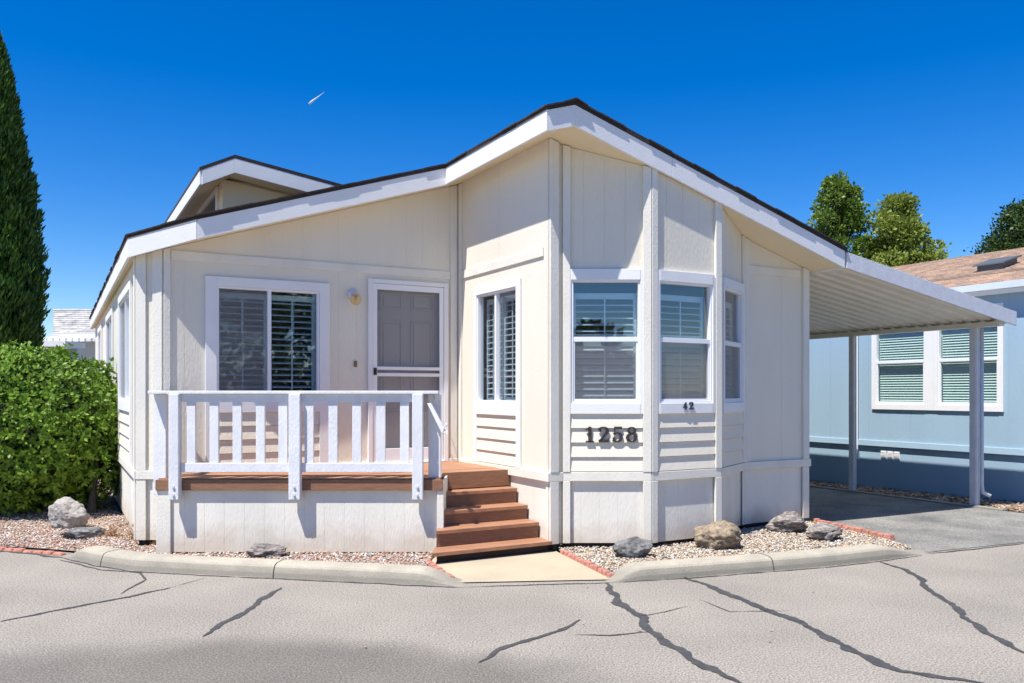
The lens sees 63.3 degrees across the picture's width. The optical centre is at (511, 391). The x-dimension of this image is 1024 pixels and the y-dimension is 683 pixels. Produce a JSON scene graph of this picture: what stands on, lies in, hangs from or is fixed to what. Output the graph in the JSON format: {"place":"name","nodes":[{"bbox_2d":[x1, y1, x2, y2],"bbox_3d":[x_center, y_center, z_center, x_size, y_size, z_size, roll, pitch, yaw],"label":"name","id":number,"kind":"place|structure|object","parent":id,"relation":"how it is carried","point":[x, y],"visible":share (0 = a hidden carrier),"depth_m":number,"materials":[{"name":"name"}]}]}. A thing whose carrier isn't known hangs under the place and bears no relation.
{"place":"outdoors","nodes":[
{"label":"outdoors","id":0,"kind":"place"},
{"bbox_2d":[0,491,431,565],"bbox_3d":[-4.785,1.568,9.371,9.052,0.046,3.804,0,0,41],"label":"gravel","id":1,"kind":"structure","parent":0,"point":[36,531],"depth_m":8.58,"materials":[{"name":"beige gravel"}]},
{"bbox_2d":[245,543,286,558],"bbox_3d":[-2.349,1.519,7.948,0.377,0.161,0.316,0,0,0],"label":"rock","id":2,"kind":"object","parent":1,"relation":"on","point":[264,550],"visible":0.9,"depth_m":7.87,"materials":[{"name":"grey stone"}]},
{"bbox_2d":[0,479,432,565],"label":"gravel bed","id":3,"kind":"object","parent":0,"point":[106,515],"visible":0.16,"depth_m":9.88,"materials":[{"name":"beige gravel"}]},
{"bbox_2d":[0,339,119,515],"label":"round shrub","id":4,"kind":"object","parent":3,"relation":"on","point":[59,439],"visible":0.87,"depth_m":10.39,"materials":[{"name":"green plant"}]},
{"bbox_2d":[48,497,89,528],"bbox_3d":[-5.145,1.420,9.624,0.479,0.413,0.324,0,0,0],"label":"rock","id":5,"kind":"object","parent":3,"relation":"on","point":[67,512],"visible":0.91,"depth_m":9.53,"materials":[{"name":"grey stone"}]},
{"bbox_2d":[59,527,105,539],"bbox_3d":[-4.649,1.524,8.978,0.447,0.147,0.356,0,0,0],"label":"rock","id":6,"kind":"object","parent":3,"relation":"on","point":[83,532],"visible":0.96,"depth_m":8.88,"materials":[{"name":"grey stone"}]},
{"bbox_2d":[102,522,123,537],"bbox_3d":[-4.317,1.491,8.985,0.254,0.187,0.224,0,0,17],"label":"dry weed","id":7,"kind":"object","parent":3,"relation":"on","point":[112,532],"visible":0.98,"depth_m":8.96,"materials":[{"name":"brown plant"}]},
{"bbox_2d":[120,521,133,540],"bbox_3d":[-4.028,1.479,8.856,0.318,0.218,0.273,0,0,0],"label":"dry weed","id":8,"kind":"object","parent":3,"relation":"on","point":[131,534],"visible":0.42,"depth_m":8.83,"materials":[{"name":"brown plant"}]},
{"bbox_2d":[148,391,505,552],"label":"porch deck","id":9,"kind":"structure","parent":3,"relation":"on","point":[295,504],"depth_m":8.10,"materials":[{"name":"beige paint"}]},
{"bbox_2d":[89,97,848,552],"bbox_3d":[-2.593,-0.562,13.728,7.462,4.425,13.455,0,0,-29],"label":"mobile home","id":10,"kind":"object","parent":3,"relation":"on","point":[587,321],"visible":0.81,"depth_m":8.96,"materials":[{"name":"beige paint"}]},
{"bbox_2d":[97,325,101,380],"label":"window","id":11,"kind":"structure","parent":10,"relation":"in","point":[99,331],"depth_m":15.75,"materials":[{"name":"white paint"}]},
{"bbox_2d":[105,308,113,399],"bbox_3d":[-6.215,-0.202,12.707,0.543,2.015,1.767,0,0,-17],"label":"window","id":12,"kind":"structure","parent":10,"relation":"in","point":[109,319],"depth_m":12.71,"materials":[{"name":"white paint"}]},
{"bbox_2d":[118,280,132,466],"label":"window","id":13,"kind":"structure","parent":10,"relation":"in","point":[125,299],"depth_m":9.85,"materials":[{"name":"white paint"}]},
{"bbox_2d":[205,276,329,462],"bbox_3d":[-2.668,-0.207,9.082,1.326,2.025,0.175,0,0,-29],"label":"window","id":14,"kind":"structure","parent":10,"relation":"in","point":[213,284],"depth_m":9.07,"materials":[{"name":"white paint"}]},
{"bbox_2d":[368,278,447,462],"bbox_3d":[-1.210,-0.236,9.781,1.005,2.148,0.269,0,0,-29],"label":"door","id":15,"kind":"structure","parent":10,"relation":"in","point":[408,325],"depth_m":9.85,"materials":[{"name":"white paint"}]},
{"bbox_2d":[473,278,521,467],"bbox_3d":[-0.116,-0.200,9.269,0.175,2.010,1.114,0,0,-29],"label":"window","id":16,"kind":"structure","parent":10,"relation":"in","point":[495,405],"depth_m":9.28,"materials":[{"name":"white paint"}]},
{"bbox_2d":[570,269,642,413],"bbox_3d":[0.941,-0.507,8.404,0.794,1.455,0.176,0,0,0],"label":"window","id":17,"kind":"structure","parent":10,"relation":"in","point":[604,402],"depth_m":8.44,"materials":[{"name":"white paint"}]},
{"bbox_2d":[658,270,714,413],"bbox_3d":[1.760,-0.507,8.616,0.760,1.455,0.175,0,0,-29],"label":"window","id":18,"kind":"structure","parent":10,"relation":"in","point":[668,402],"depth_m":8.66,"materials":[{"name":"white paint"}]},
{"bbox_2d":[723,277,744,412],"bbox_3d":[2.383,-0.502,9.190,0.175,1.445,0.750,0,0,32],"label":"window","id":19,"kind":"structure","parent":10,"relation":"in","point":[737,404],"depth_m":9.41,"materials":[{"name":"white paint"}]},
{"bbox_2d":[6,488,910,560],"bbox_3d":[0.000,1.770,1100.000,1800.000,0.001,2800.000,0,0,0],"label":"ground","id":20,"kind":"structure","parent":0,"point":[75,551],"depth_m":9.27,"materials":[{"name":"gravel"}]},
{"bbox_2d":[0,30,51,356],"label":"cypress tree","id":21,"kind":"object","parent":20,"relation":"on","point":[24,286],"visible":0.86,"depth_m":20.25,"materials":[{"name":"green plant"}]},
{"bbox_2d":[41,309,94,369],"bbox_3d":[-13.513,-0.535,27.200,4.159,4.570,7.600,0,0,0],"label":"mobile home","id":22,"kind":"object","parent":20,"relation":"on","point":[71,326],"visible":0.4,"depth_m":26.10,"materials":[{"name":"white paint"}]},
{"bbox_2d":[806,170,876,256],"bbox_3d":[13.402,-3.627,33.963,3.173,10.868,3.175,0,0,39],"label":"broadleaf tree","id":23,"kind":"object","parent":20,"relation":"on","point":[840,204],"visible":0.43,"depth_m":33.56,"materials":[{"name":"green plant"}]},
{"bbox_2d":[859,190,951,266],"bbox_3d":[15.054,-3.039,32.513,3.429,9.694,3.878,0,0,-27],"label":"broadleaf tree","id":24,"kind":"object","parent":20,"relation":"on","point":[899,225],"visible":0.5,"depth_m":31.82,"materials":[{"name":"green plant"}]},
{"bbox_2d":[809,247,1023,501],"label":"mobile home","id":25,"kind":"object","parent":20,"relation":"on","point":[912,411],"visible":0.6,"depth_m":13.70,"materials":[{"name":"blue paint"}]},
{"bbox_2d":[871,331,927,409],"bbox_3d":[6.551,-0.519,13.963,0.140,1.635,1.073,0,0,-29],"label":"window","id":26,"kind":"structure","parent":25,"relation":"in","point":[899,361],"depth_m":14.02,"materials":[{"name":"white paint"}]},
{"bbox_2d":[933,303,1003,411],"bbox_3d":[7.122,-0.519,12.923,0.140,1.635,1.124,0,0,-29],"label":"window","id":27,"kind":"structure","parent":25,"relation":"in","point":[950,347],"depth_m":13.07,"materials":[{"name":"white paint"}]},
{"bbox_2d":[960,195,1023,256],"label":"oak tree","id":28,"kind":"object","parent":20,"relation":"on","point":[1012,235],"visible":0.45,"depth_m":35.04,"materials":[{"name":"green plant"}]},
{"bbox_2d":[0,542,1023,682],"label":"road","id":29,"kind":"structure","parent":0,"point":[943,616],"depth_m":5.65,"materials":[{"name":"grey asphalt"}]},
{"bbox_2d":[0,546,65,555],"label":"brick edging","id":30,"kind":"object","parent":29,"relation":"on","point":[24,550],"visible":1,"depth_m":8.24,"materials":[{"name":"red brick"}]},
{"bbox_2d":[65,546,466,586],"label":"kerb","id":31,"kind":"structure","parent":29,"relation":"on","point":[105,556],"depth_m":7.20,"materials":[{"name":"concrete"}]},
{"bbox_2d":[560,549,613,577],"bbox_3d":[0.680,1.574,7.660,0.076,0.053,1.165,0,0,-18],"label":"brick edging","id":32,"kind":"object","parent":29,"relation":"on","point":[596,568],"visible":0.97,"depth_m":7.55,"materials":[{"name":"red brick"}]},
{"bbox_2d":[604,544,934,581],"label":"kerb","id":33,"kind":"structure","parent":29,"relation":"on","point":[710,566],"depth_m":7.42,"materials":[{"name":"concrete"}]},
{"bbox_2d":[0,0,1023,348],"label":"sky","id":34,"kind":"structure","parent":0,"point":[122,102],"materials":[{"name":"blue"}]},
{"bbox_2d":[432,550,608,581],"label":"path","id":35,"kind":"structure","parent":0,"point":[549,565],"depth_m":7.48,"materials":[{"name":"concrete"}]},
{"bbox_2d":[424,559,454,577],"bbox_3d":[-0.650,1.576,7.370,0.076,0.047,0.806,0,0,-22],"label":"brick edging","id":36,"kind":"object","parent":35,"relation":"on","point":[431,563],"visible":0.52,"depth_m":7.45,"materials":[{"name":"red brick"}]},
{"bbox_2d":[432,469,551,562],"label":"porch steps","id":37,"kind":"structure","parent":35,"relation":"on","point":[486,520],"depth_m":8.33,"materials":[{"name":"brown wood"}]},
{"bbox_2d":[557,521,911,572],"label":"gravel","id":38,"kind":"structure","parent":0,"point":[682,550],"depth_m":8.36,"materials":[{"name":"beige gravel"}]},
{"bbox_2d":[612,536,652,558],"bbox_3d":[1.149,1.492,7.921,0.384,0.230,0.282,0,0,0],"label":"rock","id":39,"kind":"object","parent":38,"relation":"on","point":[634,547],"visible":0.91,"depth_m":7.84,"materials":[{"name":"grey stone"}]},
{"bbox_2d":[694,520,742,549],"bbox_3d":[2.075,1.454,8.374,0.485,0.327,0.425,0,0,0],"label":"rock","id":40,"kind":"object","parent":38,"relation":"on","point":[721,535],"visible":0.96,"depth_m":8.24,"materials":[{"name":"beige stone"}]},
{"bbox_2d":[765,511,808,532],"bbox_3d":[3.112,1.475,9.339,0.426,0.271,0.418,0,0,38],"label":"rock","id":41,"kind":"object","parent":38,"relation":"on","point":[790,521],"visible":0.93,"depth_m":9.22,"materials":[{"name":"grey stone"}]},
{"bbox_2d":[805,522,842,540],"bbox_3d":[3.318,1.499,8.836,0.438,0.212,0.300,0,0,-20],"label":"rock","id":42,"kind":"object","parent":38,"relation":"on","point":[821,531],"visible":0.94,"depth_m":8.73,"materials":[{"name":"grey stone"}]},
{"bbox_2d":[805,487,1023,552],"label":"driveway","id":43,"kind":"structure","parent":0,"point":[925,527],"depth_m":10.38,"materials":[{"name":"concrete"}]},
{"bbox_2d":[811,518,894,540],"bbox_3d":[3.884,1.567,9.525,0.107,0.067,1.282,0,0,-19],"label":"brick edging","id":44,"kind":"object","parent":43,"relation":"on","point":[870,532],"visible":0.68,"depth_m":9.33,"materials":[{"name":"red brick"}]},
{"bbox_2d":[809,485,1007,510],"bbox_3d":[3.123,1.611,17.480,0.120,0.078,14.500,0,0,-29],"label":"driveway edging","id":45,"kind":"object","parent":43,"relation":"on","point":[921,499],"visible":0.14,"depth_m":12.26,"materials":[{"name":"concrete"}]},
{"bbox_2d":[809,252,1016,505],"bbox_3d":[3.027,-0.014,14.649,3.470,3.228,9.603,0,0,-29],"label":"carport","id":46,"kind":"object","parent":43,"relation":"on","point":[856,296],"visible":0.45,"depth_m":11.51,"materials":[{"name":"metal"}]},
{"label":"mulch bed","id":47,"kind":"structure","parent":0,"visible":0},
{"bbox_2d":[809,480,1023,512],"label":"bark mulch","id":48,"kind":"object","parent":47,"relation":"on","point":[1010,505],"visible":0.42,"depth_m":12.75,"materials":[{"name":"brown gravel"}]}
]}

